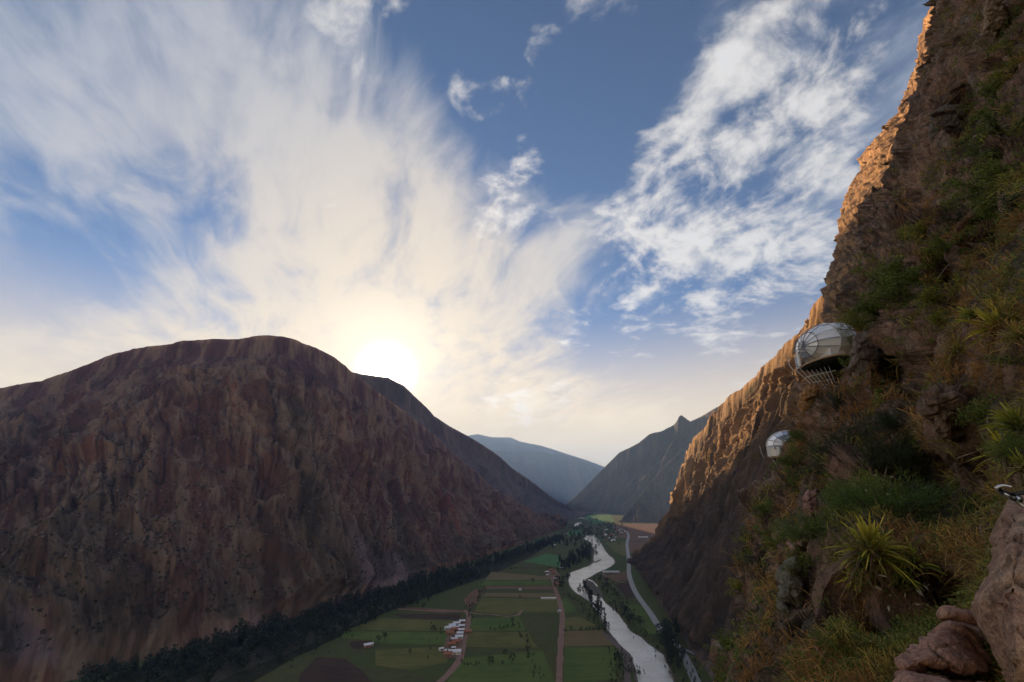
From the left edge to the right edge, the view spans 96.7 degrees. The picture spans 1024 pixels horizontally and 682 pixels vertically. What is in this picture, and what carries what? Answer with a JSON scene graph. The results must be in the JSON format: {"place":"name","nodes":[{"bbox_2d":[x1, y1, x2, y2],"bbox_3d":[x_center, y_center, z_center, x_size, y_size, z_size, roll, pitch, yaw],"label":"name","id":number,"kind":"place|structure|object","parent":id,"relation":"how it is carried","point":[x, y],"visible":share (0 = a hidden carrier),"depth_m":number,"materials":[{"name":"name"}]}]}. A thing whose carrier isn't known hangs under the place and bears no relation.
{"place":"outdoors","nodes":[
{"label":"outdoors","id":0,"kind":"place"},
{"bbox_2d":[0,335,567,681],"bbox_3d":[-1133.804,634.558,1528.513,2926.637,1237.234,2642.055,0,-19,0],"label":"mountain","id":1,"kind":"structure","parent":0,"point":[65,653],"depth_m":869.82,"materials":[{"name":"stone"}]},
{"bbox_2d":[0,342,519,653],"bbox_3d":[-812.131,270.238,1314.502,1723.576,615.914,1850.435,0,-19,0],"label":"slope scrub","id":2,"kind":"object","parent":1,"relation":"on","point":[99,628],"visible":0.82,"depth_m":738.12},
{"bbox_2d":[0,353,521,588],"bbox_3d":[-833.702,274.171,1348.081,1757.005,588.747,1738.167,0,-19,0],"label":"slope stones","id":3,"kind":"object","parent":1,"relation":"on","point":[24,550],"visible":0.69,"depth_m":805.32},
{"bbox_2d":[105,541,553,681],"bbox_3d":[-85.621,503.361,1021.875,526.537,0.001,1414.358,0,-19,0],"label":"field","id":4,"kind":"structure","parent":0,"point":[273,661],"depth_m":465.29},
{"bbox_2d":[237,566,700,681],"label":"field scrub","id":5,"kind":"object","parent":4,"relation":"on","point":[617,653],"visible":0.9,"depth_m":461.24,"materials":[{"name":"green plant"}]},
{"bbox_2d":[299,657,371,681],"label":"field","id":6,"kind":"structure","parent":0,"point":[323,669],"depth_m":404.96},
{"bbox_2d":[65,503,712,681],"bbox_3d":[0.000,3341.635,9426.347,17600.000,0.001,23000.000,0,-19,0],"label":"ground","id":7,"kind":"structure","parent":0,"point":[542,628],"depth_m":581.99,"materials":[{"name":"green plant"}]},
{"bbox_2d":[70,511,626,681],"bbox_3d":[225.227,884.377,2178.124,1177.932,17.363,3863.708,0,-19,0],"label":"distant trees","id":8,"kind":"object","parent":7,"relation":"on","point":[269,631],"visible":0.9,"depth_m":493.11,"materials":[{"name":"green plant"}]},
{"bbox_2d":[342,631,446,644],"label":"field","id":9,"kind":"structure","parent":0,"point":[403,637],"depth_m":504.24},
{"bbox_2d":[349,618,452,630],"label":"field","id":10,"kind":"structure","parent":0,"point":[400,624],"depth_m":550.51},
{"bbox_2d":[375,647,447,669],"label":"field","id":11,"kind":"structure","parent":0,"point":[416,658],"depth_m":439.48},
{"bbox_2d":[394,614,460,619],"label":"field","id":12,"kind":"structure","parent":0,"point":[437,616],"depth_m":591.21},
{"bbox_2d":[436,610,470,681],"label":"dirt road","id":13,"kind":"structure","parent":0,"point":[452,668],"depth_m":439.43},
{"bbox_2d":[0,0,929,466],"label":"sky","id":14,"kind":"structure","parent":0,"point":[577,228],"materials":[{"name":"blue"}]},
{"bbox_2d":[353,372,592,520],"bbox_3d":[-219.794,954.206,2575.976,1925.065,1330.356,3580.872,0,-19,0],"label":"mountain","id":15,"kind":"structure","parent":0,"point":[495,471],"depth_m":2545.28,"materials":[{"name":"stone"}]},
{"bbox_2d":[470,617,526,630],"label":"field","id":16,"kind":"structure","parent":0,"point":[481,624],"depth_m":554.70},
{"bbox_2d":[448,650,554,681],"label":"field","id":17,"kind":"structure","parent":0,"point":[520,668],"depth_m":411.85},
{"bbox_2d":[466,632,536,647],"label":"field","id":18,"kind":"structure","parent":0,"point":[498,639],"depth_m":493.81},
{"bbox_2d":[482,581,550,584],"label":"field","id":19,"kind":"structure","parent":0,"point":[516,583],"depth_m":811.02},
{"bbox_2d":[475,598,558,614],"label":"field","id":20,"kind":"structure","parent":0,"point":[507,606],"depth_m":649.95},
{"bbox_2d":[485,572,548,579],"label":"field","id":21,"kind":"structure","parent":0,"point":[499,576],"depth_m":869.81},
{"bbox_2d":[485,586,552,588],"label":"field","id":22,"kind":"structure","parent":0,"point":[519,587],"depth_m":776.05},
{"bbox_2d":[483,593,555,596],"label":"field","id":23,"kind":"structure","parent":0,"point":[521,594],"depth_m":721.60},
{"bbox_2d":[469,434,603,469],"bbox_3d":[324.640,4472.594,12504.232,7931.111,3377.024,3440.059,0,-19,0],"label":"mountain","id":24,"kind":"structure","parent":0,"point":[507,444],"depth_m":11472.65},
{"bbox_2d":[524,553,561,566],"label":"field","id":25,"kind":"structure","parent":0,"point":[548,559],"depth_m":1094.54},
{"bbox_2d":[493,451,600,502],"bbox_3d":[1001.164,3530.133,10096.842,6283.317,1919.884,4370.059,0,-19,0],"label":"mountain","id":26,"kind":"structure","parent":0,"point":[561,478],"depth_m":9045.31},
{"bbox_2d":[550,578,564,681],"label":"dirt road","id":27,"kind":"structure","parent":0,"point":[559,668],"depth_m":497.12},
{"bbox_2d":[565,617,597,629],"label":"field","id":28,"kind":"structure","parent":0,"point":[575,623],"depth_m":558.97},
{"bbox_2d":[565,630,612,645],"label":"field","id":29,"kind":"structure","parent":0,"point":[587,638],"depth_m":500.65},
{"bbox_2d":[563,647,616,681],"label":"field","id":30,"kind":"structure","parent":0,"point":[585,664],"depth_m":423.99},
{"bbox_2d":[584,514,613,523],"bbox_3d":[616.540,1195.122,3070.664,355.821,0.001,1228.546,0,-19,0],"label":"field","id":31,"kind":"structure","parent":0,"point":[601,518],"depth_m":3023.26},
{"bbox_2d":[605,542,625,555],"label":"field","id":32,"kind":"structure","parent":0,"point":[616,547],"depth_m":1363.12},
{"bbox_2d":[602,633,630,681],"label":"dirt road","id":33,"kind":"structure","parent":0,"point":[627,676],"depth_m":438.16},
{"bbox_2d":[568,535,672,681],"bbox_3d":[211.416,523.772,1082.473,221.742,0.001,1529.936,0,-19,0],"label":"river","id":34,"kind":"structure","parent":0,"point":[641,651],"depth_m":511.38,"materials":[{"name":"liquid"}]},
{"bbox_2d":[567,535,675,681],"bbox_3d":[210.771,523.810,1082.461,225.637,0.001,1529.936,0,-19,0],"label":"riverbank","id":35,"kind":"structure","parent":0,"point":[632,665],"depth_m":526.48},
{"bbox_2d":[615,582,634,597],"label":"field","id":36,"kind":"structure","parent":0,"point":[624,588],"depth_m":759.21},
{"bbox_2d":[613,524,657,537],"bbox_3d":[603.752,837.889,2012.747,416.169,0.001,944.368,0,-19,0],"label":"field","id":37,"kind":"structure","parent":0,"point":[636,530],"depth_m":2068.21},
{"bbox_2d":[627,604,658,633],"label":"field","id":38,"kind":"structure","parent":0,"point":[648,625],"depth_m":576.70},
{"bbox_2d":[619,451,680,522],"bbox_3d":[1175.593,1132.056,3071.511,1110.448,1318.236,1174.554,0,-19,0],"label":"mountain","id":39,"kind":"structure","parent":0,"point":[651,504],"depth_m":2829.16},
{"bbox_2d":[606,526,700,681],"bbox_3d":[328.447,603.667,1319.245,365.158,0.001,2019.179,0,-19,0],"label":"road","id":40,"kind":"structure","parent":0,"point":[689,667],"depth_m":621.53,"materials":[{"name":"asphalt"}]},
{"bbox_2d":[566,388,742,514],"bbox_3d":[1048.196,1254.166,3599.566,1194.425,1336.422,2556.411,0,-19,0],"label":"mountain","id":41,"kind":"structure","parent":0,"point":[619,482],"depth_m":3506.79,"materials":[{"name":"stone"}]},
{"bbox_2d":[627,295,824,680],"bbox_3d":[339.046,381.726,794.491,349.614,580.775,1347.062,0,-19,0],"label":"hillside","id":42,"kind":"structure","parent":0,"point":[725,421],"depth_m":549.96,"materials":[{"name":"stone"}]},
{"bbox_2d":[630,354,806,672],"bbox_3d":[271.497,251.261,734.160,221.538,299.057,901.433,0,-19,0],"label":"hillside scrub","id":43,"kind":"object","parent":42,"relation":"on","point":[722,475],"visible":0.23,"depth_m":505.19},
{"bbox_2d":[709,0,1023,681],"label":"cliff","id":44,"kind":"structure","parent":0,"point":[941,75],"depth_m":17.38,"materials":[{"name":"stone"}]},
{"bbox_2d":[702,628,731,652],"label":"shrub","id":45,"kind":"object","parent":44,"relation":"on","point":[722,640],"visible":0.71,"depth_m":11.32,"materials":[{"name":"green plant"}]},
{"bbox_2d":[751,498,775,522],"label":"shrub","id":46,"kind":"object","parent":44,"relation":"on","point":[761,508],"visible":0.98,"depth_m":20.77,"materials":[{"name":"green plant"}]},
{"bbox_2d":[752,524,789,551],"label":"shrub","id":47,"kind":"object","parent":44,"relation":"on","point":[777,540],"visible":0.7,"depth_m":14.24,"materials":[{"name":"green plant"}]},
{"bbox_2d":[760,430,789,463],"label":"hanging pod","id":48,"kind":"object","parent":44,"relation":"hanging from","point":[776,442],"visible":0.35,"depth_m":41.43,"materials":[{"name":"grey"}]},
{"bbox_2d":[771,446,805,477],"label":"shrub","id":49,"kind":"object","parent":44,"relation":"on","point":[783,460],"visible":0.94,"depth_m":24.03,"materials":[{"name":"green plant"}]},
{"bbox_2d":[775,555,805,626],"bbox_3d":[5.436,4.962,8.802,0.738,1.645,1.823,-12,-22,31],"label":"rock slab","id":50,"kind":"object","parent":44,"relation":"on","point":[790,591],"visible":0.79,"depth_m":8.27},
{"bbox_2d":[779,428,807,450],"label":"shrub","id":51,"kind":"object","parent":44,"relation":"on","point":[796,436],"visible":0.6,"depth_m":25.04,"materials":[{"name":"green plant"}]},
{"bbox_2d":[778,535,820,576],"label":"shrub","id":52,"kind":"object","parent":44,"relation":"on","point":[804,561],"visible":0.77,"depth_m":8.31,"materials":[{"name":"green plant"}]},
{"bbox_2d":[766,499,838,548],"bbox_3d":[5.388,3.420,8.467,0.959,0.949,1.667,-1,-19,3],"label":"shrub","id":53,"kind":"object","parent":44,"relation":"on","point":[807,527],"visible":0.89,"depth_m":8.39,"materials":[{"name":"green plant"}]},
{"bbox_2d":[786,489,820,555],"bbox_3d":[7.553,4.705,11.761,0.951,1.676,1.526,-8,-20,23],"label":"rock slab","id":54,"kind":"object","parent":44,"relation":"on","point":[809,499],"visible":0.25,"depth_m":11.33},
{"bbox_2d":[786,442,827,478],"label":"shrub","id":55,"kind":"object","parent":44,"relation":"on","point":[811,468],"visible":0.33,"depth_m":19.78,"materials":[{"name":"green plant"}]},
{"bbox_2d":[798,383,818,411],"bbox_3d":[16.153,3.465,24.746,1.125,2.308,1.833,-10,-21,26],"label":"rock slab","id":56,"kind":"object","parent":44,"relation":"on","point":[808,393],"visible":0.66,"depth_m":24.26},
{"bbox_2d":[788,322,855,391],"bbox_3d":[16.900,1.005,24.975,1.924,3.852,3.764,0,-19,0],"label":"hanging pod","id":57,"kind":"object","parent":44,"relation":"hanging from","point":[812,345],"visible":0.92,"depth_m":24.17,"materials":[{"name":"grey"}]},
{"bbox_2d":[815,388,845,411],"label":"shrub","id":58,"kind":"object","parent":44,"relation":"on","point":[836,400],"visible":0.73,"depth_m":20.14,"materials":[{"name":"green plant"}]},
{"bbox_2d":[797,407,878,469],"bbox_3d":[10.854,3.204,15.122,2.058,1.791,3.126,-2,-38,-27],"label":"shrub","id":59,"kind":"object","parent":44,"relation":"on","point":[837,438],"visible":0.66,"depth_m":15.03,"materials":[{"name":"green plant"}]},
{"bbox_2d":[812,471,877,519],"bbox_3d":[6.983,3.196,9.365,1.854,1.187,1.375,3,-18,-24],"label":"shrub","id":60,"kind":"object","parent":44,"relation":"on","point":[835,500],"visible":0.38,"depth_m":9.33,"materials":[{"name":"green plant"}]},
{"bbox_2d":[825,616,874,665],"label":"shrub","id":61,"kind":"object","parent":44,"relation":"on","point":[835,641],"visible":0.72,"depth_m":4.24,"materials":[{"name":"green plant"}]},
{"bbox_2d":[808,623,891,654],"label":"shrub","id":62,"kind":"object","parent":44,"relation":"on","point":[817,637],"visible":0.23,"depth_m":4.44,"materials":[{"name":"green plant"}]},
{"bbox_2d":[831,306,874,338],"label":"shrub","id":63,"kind":"object","parent":44,"relation":"on","point":[849,315],"visible":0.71,"depth_m":22.34,"materials":[{"name":"green plant"}]},
{"bbox_2d":[690,0,1023,681],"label":"dry grass","id":64,"kind":"structure","parent":44,"relation":"on","point":[952,544],"depth_m":7.98,"materials":[{"name":"plant"}]},
{"bbox_2d":[831,557,898,616],"bbox_3d":[4.696,3.281,6.126,0.701,0.788,0.816,-10,-21,28],"label":"spiky rosette","id":65,"kind":"object","parent":44,"relation":"on","point":[848,584],"visible":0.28,"depth_m":6.15,"materials":[{"name":"green plant"}]},
{"bbox_2d":[845,288,886,332],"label":"shrub","id":66,"kind":"object","parent":44,"relation":"on","point":[867,309],"visible":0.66,"depth_m":21.33,"materials":[{"name":"green plant"}]},
{"bbox_2d":[846,330,886,388],"bbox_3d":[15.553,0.935,19.899,1.804,2.956,3.030,-11,-22,30],"label":"rock slab","id":67,"kind":"object","parent":44,"relation":"on","point":[864,351],"visible":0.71,"depth_m":19.10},
{"bbox_2d":[711,0,1023,681],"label":"undergrowth","id":68,"kind":"object","parent":44,"relation":"on","point":[976,411],"visible":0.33,"depth_m":7.16,"materials":[{"name":"green plant"}]},
{"bbox_2d":[822,512,922,599],"bbox_3d":[4.247,2.583,5.429,0.914,1.053,1.096,-12,-22,32],"label":"spiky rosette","id":69,"kind":"object","parent":44,"relation":"on","point":[866,532],"visible":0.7,"depth_m":5.37,"materials":[{"name":"green plant"}]},
{"bbox_2d":[836,539,908,611],"bbox_3d":[4.385,2.849,5.661,0.675,0.817,0.764,-5,-19,15],"label":"spiky rosette","id":70,"kind":"object","parent":44,"relation":"on","point":[854,562],"visible":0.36,"depth_m":5.67,"materials":[{"name":"green plant"}]},
{"bbox_2d":[850,644,894,675],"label":"spiky rosette","id":71,"kind":"object","parent":44,"relation":"on","point":[871,657],"visible":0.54,"depth_m":3.92,"materials":[{"name":"green plant"}]},
{"bbox_2d":[844,535,908,592],"bbox_3d":[4.452,2.751,5.549,0.589,0.744,0.724,4,-19,-13],"label":"spiky rosette","id":72,"kind":"object","parent":44,"relation":"on","point":[879,566],"visible":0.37,"depth_m":5.42,"materials":[{"name":"green plant"}]},
{"bbox_2d":[850,264,905,302],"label":"shrub","id":73,"kind":"object","parent":44,"relation":"on","point":[877,272],"visible":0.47,"depth_m":20.49,"materials":[{"name":"green plant"}]},
{"bbox_2d":[861,253,905,288],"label":"shrub","id":74,"kind":"object","parent":44,"relation":"on","point":[896,264],"visible":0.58,"depth_m":20.43,"materials":[{"name":"green plant"}]},
{"bbox_2d":[863,401,907,440],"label":"shrub","id":75,"kind":"object","parent":44,"relation":"on","point":[889,421],"visible":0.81,"depth_m":12.95,"materials":[{"name":"green plant"}]},
{"bbox_2d":[851,270,926,311],"bbox_3d":[15.385,-2.077,18.288,2.044,1.606,2.454,2,-16,-21],"label":"shrub","id":76,"kind":"object","parent":44,"relation":"on","point":[893,295],"visible":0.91,"depth_m":18.39,"materials":[{"name":"green plant"}]},
{"bbox_2d":[814,460,978,526],"bbox_3d":[6.190,2.520,7.415,2.276,1.266,1.387,-3,-11,35],"label":"shrub","id":77,"kind":"object","parent":44,"relation":"on","point":[897,500],"visible":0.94,"depth_m":7.40,"materials":[{"name":"green plant"}]},
{"bbox_2d":[846,415,947,486],"bbox_3d":[10.585,2.967,12.488,2.599,1.986,1.884,-2,-16,18],"label":"shrub","id":78,"kind":"object","parent":44,"relation":"on","point":[892,460],"visible":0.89,"depth_m":12.52,"materials":[{"name":"green plant"}]},
{"bbox_2d":[872,560,925,608],"bbox_3d":[4.662,2.930,5.443,0.580,0.618,0.546,1,9,-41],"label":"spiky rosette","id":79,"kind":"object","parent":44,"relation":"on","point":[906,580],"visible":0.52,"depth_m":5.41,"materials":[{"name":"green plant"}]},
{"bbox_2d":[877,260,942,294],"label":"shrub","id":80,"kind":"object","parent":44,"relation":"on","point":[912,277],"visible":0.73,"depth_m":18.43,"materials":[{"name":"green plant"}]},
{"bbox_2d":[896,216,934,244],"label":"shrub","id":81,"kind":"object","parent":44,"relation":"on","point":[922,229],"visible":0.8,"depth_m":20.45,"materials":[{"name":"green plant"}]},
{"bbox_2d":[882,535,951,609],"bbox_3d":[4.907,2.877,5.526,0.790,0.958,0.730,-9,-21,25],"label":"spiky rosette","id":82,"kind":"object","parent":44,"relation":"on","point":[921,566],"visible":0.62,"depth_m":5.49,"materials":[{"name":"green plant"}]},
{"bbox_2d":[896,232,948,269],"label":"shrub","id":83,"kind":"object","parent":44,"relation":"on","point":[941,262],"visible":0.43,"depth_m":18.97,"materials":[{"name":"green plant"}]},
{"bbox_2d":[893,270,963,320],"bbox_3d":[13.306,-1.460,14.549,1.286,1.358,2.128,12,-22,-32],"label":"shrub","id":84,"kind":"object","parent":44,"relation":"on","point":[927,296],"visible":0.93,"depth_m":14.31,"materials":[{"name":"green plant"}]},
{"bbox_2d":[904,308,956,333],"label":"shrub","id":85,"kind":"object","parent":44,"relation":"on","point":[935,317],"visible":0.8,"depth_m":13.48,"materials":[{"name":"green plant"}]},
{"bbox_2d":[899,479,963,508],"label":"shrub","id":86,"kind":"object","parent":44,"relation":"on","point":[909,488],"visible":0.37,"depth_m":9.41,"materials":[{"name":"green plant"}]},
{"bbox_2d":[892,670,987,681],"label":"boulder","id":87,"kind":"object","parent":44,"relation":"on","point":[906,676],"visible":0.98,"depth_m":2.89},
{"bbox_2d":[894,620,992,678],"bbox_3d":[3.142,2.228,3.274,1.165,0.383,0.469,14,-23,-36],"label":"boulder","id":88,"kind":"object","parent":44,"relation":"on","point":[933,653],"visible":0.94,"depth_m":3.06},
{"bbox_2d":[936,605,978,626],"bbox_3d":[3.067,1.876,3.116,0.629,0.154,0.219,16,-25,-40],"label":"rock","id":89,"kind":"object","parent":88,"relation":"on","point":[950,613],"visible":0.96,"depth_m":2.96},
{"bbox_2d":[915,224,974,257],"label":"shrub","id":90,"kind":"object","parent":44,"relation":"on","point":[944,245],"visible":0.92,"depth_m":17.43,"materials":[{"name":"green plant"}]},
{"bbox_2d":[918,382,977,442],"bbox_3d":[8.113,1.307,8.370,0.880,1.120,2.504,-17,-25,41],"label":"rock slab","id":91,"kind":"object","parent":44,"relation":"on","point":[944,397],"visible":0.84,"depth_m":7.76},
{"bbox_2d":[928,103,969,138],"bbox_3d":[31.556,-15.498,32.907,3.659,3.561,2.019,0,-19,0],"label":"rock slab","id":92,"kind":"object","parent":44,"relation":"on","point":[948,115],"visible":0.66,"depth_m":32.38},
{"bbox_2d":[932,335,966,379],"bbox_3d":[9.660,0.669,9.560,1.447,1.788,1.501,-29,-35,31],"label":"spiky rosette","id":93,"kind":"object","parent":44,"relation":"on","point":[955,350],"visible":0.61,"depth_m":9.80,"materials":[{"name":"green plant"}]},
{"bbox_2d":[936,189,983,238],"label":"shrub","id":94,"kind":"object","parent":44,"relation":"on","point":[956,220],"visible":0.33,"depth_m":18.10,"materials":[{"name":"green plant"}]},
{"bbox_2d":[951,303,978,343],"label":"spiky rosette","id":95,"kind":"object","parent":44,"relation":"on","point":[968,313],"visible":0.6,"depth_m":8.66,"materials":[{"name":"green plant"}]},
{"bbox_2d":[936,150,996,212],"bbox_3d":[17.189,-5.902,16.883,2.118,1.832,2.051,-29,-29,21],"label":"shrub","id":96,"kind":"object","parent":44,"relation":"on","point":[982,186],"visible":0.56,"depth_m":16.94,"materials":[{"name":"green plant"}]},
{"bbox_2d":[942,194,1000,238],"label":"shrub","id":97,"kind":"object","parent":44,"relation":"on","point":[989,211],"visible":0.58,"depth_m":14.25,"materials":[{"name":"green plant"}]},
{"bbox_2d":[950,136,1006,176],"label":"shrub","id":98,"kind":"object","parent":44,"relation":"on","point":[995,155],"visible":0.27,"depth_m":17.73,"materials":[{"name":"green plant"}]},
{"bbox_2d":[937,95,1023,160],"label":"shrub","id":99,"kind":"object","parent":44,"relation":"on","point":[995,127],"visible":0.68,"depth_m":18.54,"materials":[{"name":"green plant"}]},
{"bbox_2d":[958,59,1009,112],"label":"shrub","id":100,"kind":"object","parent":44,"relation":"on","point":[986,95],"visible":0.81,"depth_m":24.22,"materials":[{"name":"green plant"}]},
{"bbox_2d":[948,135,1023,208],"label":"shrub","id":101,"kind":"object","parent":44,"relation":"on","point":[990,173],"visible":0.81,"depth_m":14.13,"materials":[{"name":"green plant"}]},
{"bbox_2d":[955,302,1020,373],"bbox_3d":[7.105,-0.051,6.514,1.092,1.226,0.878,-5,-19,14],"label":"spiky rosette","id":102,"kind":"object","parent":44,"relation":"on","point":[987,316],"visible":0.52,"depth_m":6.63,"materials":[{"name":"green plant"}]},
{"bbox_2d":[960,290,1023,353],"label":"spiky rosette","id":103,"kind":"object","parent":44,"relation":"on","point":[993,308],"visible":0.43,"depth_m":6.64,"materials":[{"name":"green plant"}]},
{"bbox_2d":[981,0,1008,36],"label":"rock slab","id":104,"kind":"object","parent":44,"relation":"on","point":[994,19],"visible":1,"depth_m":29.88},
{"bbox_2d":[970,428,1022,482],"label":"spiky rosette","id":105,"kind":"object","parent":44,"relation":"on","point":[1006,462],"visible":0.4,"depth_m":5.15,"materials":[{"name":"green plant"}]},
{"bbox_2d":[970,495,1023,681],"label":"boulder","id":106,"kind":"object","parent":44,"relation":"on","point":[997,609],"visible":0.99,"depth_m":2.27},
{"bbox_2d":[995,484,1023,507],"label":"cable anchor","id":107,"kind":"object","parent":106,"relation":"attached to","point":[1016,498],"visible":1,"depth_m":2.27,"materials":[{"name":"metal"}]},
{"bbox_2d":[975,400,1023,479],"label":"spiky rosette","id":108,"kind":"object","parent":44,"relation":"on","point":[1011,417],"visible":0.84,"depth_m":5.04,"materials":[{"name":"green plant"}]},
{"bbox_2d":[975,38,1023,85],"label":"shrub","id":109,"kind":"object","parent":44,"relation":"on","point":[1012,66],"visible":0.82,"depth_m":23.59,"materials":[{"name":"green plant"}]},
{"bbox_2d":[976,425,1023,468],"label":"shrub","id":110,"kind":"object","parent":44,"relation":"on","point":[1010,446],"visible":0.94,"depth_m":4.81,"materials":[{"name":"green plant"}]},
{"bbox_2d":[979,348,1023,367],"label":"shrub","id":111,"kind":"object","parent":44,"relation":"on","point":[1011,361],"visible":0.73,"depth_m":5.92,"materials":[{"name":"green plant"}]},
{"bbox_2d":[982,317,1023,381],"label":"spiky rosette","id":112,"kind":"object","parent":44,"relation":"on","point":[1012,338],"visible":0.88,"depth_m":5.52,"materials":[{"name":"green plant"}]},
{"bbox_2d":[985,188,1023,217],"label":"shrub","id":113,"kind":"object","parent":44,"relation":"on","point":[1013,198],"visible":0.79,"depth_m":10.87,"materials":[{"name":"green plant"}]},
{"bbox_2d":[1002,447,1023,489],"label":"spiky rosette","id":114,"kind":"object","parent":44,"relation":"on","point":[1020,460],"visible":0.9,"depth_m":4.51,"materials":[{"name":"green plant"}]},
{"bbox_2d":[820,6,933,338],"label":"cliff wall","id":115,"kind":"structure","parent":0,"point":[869,174],"depth_m":230.34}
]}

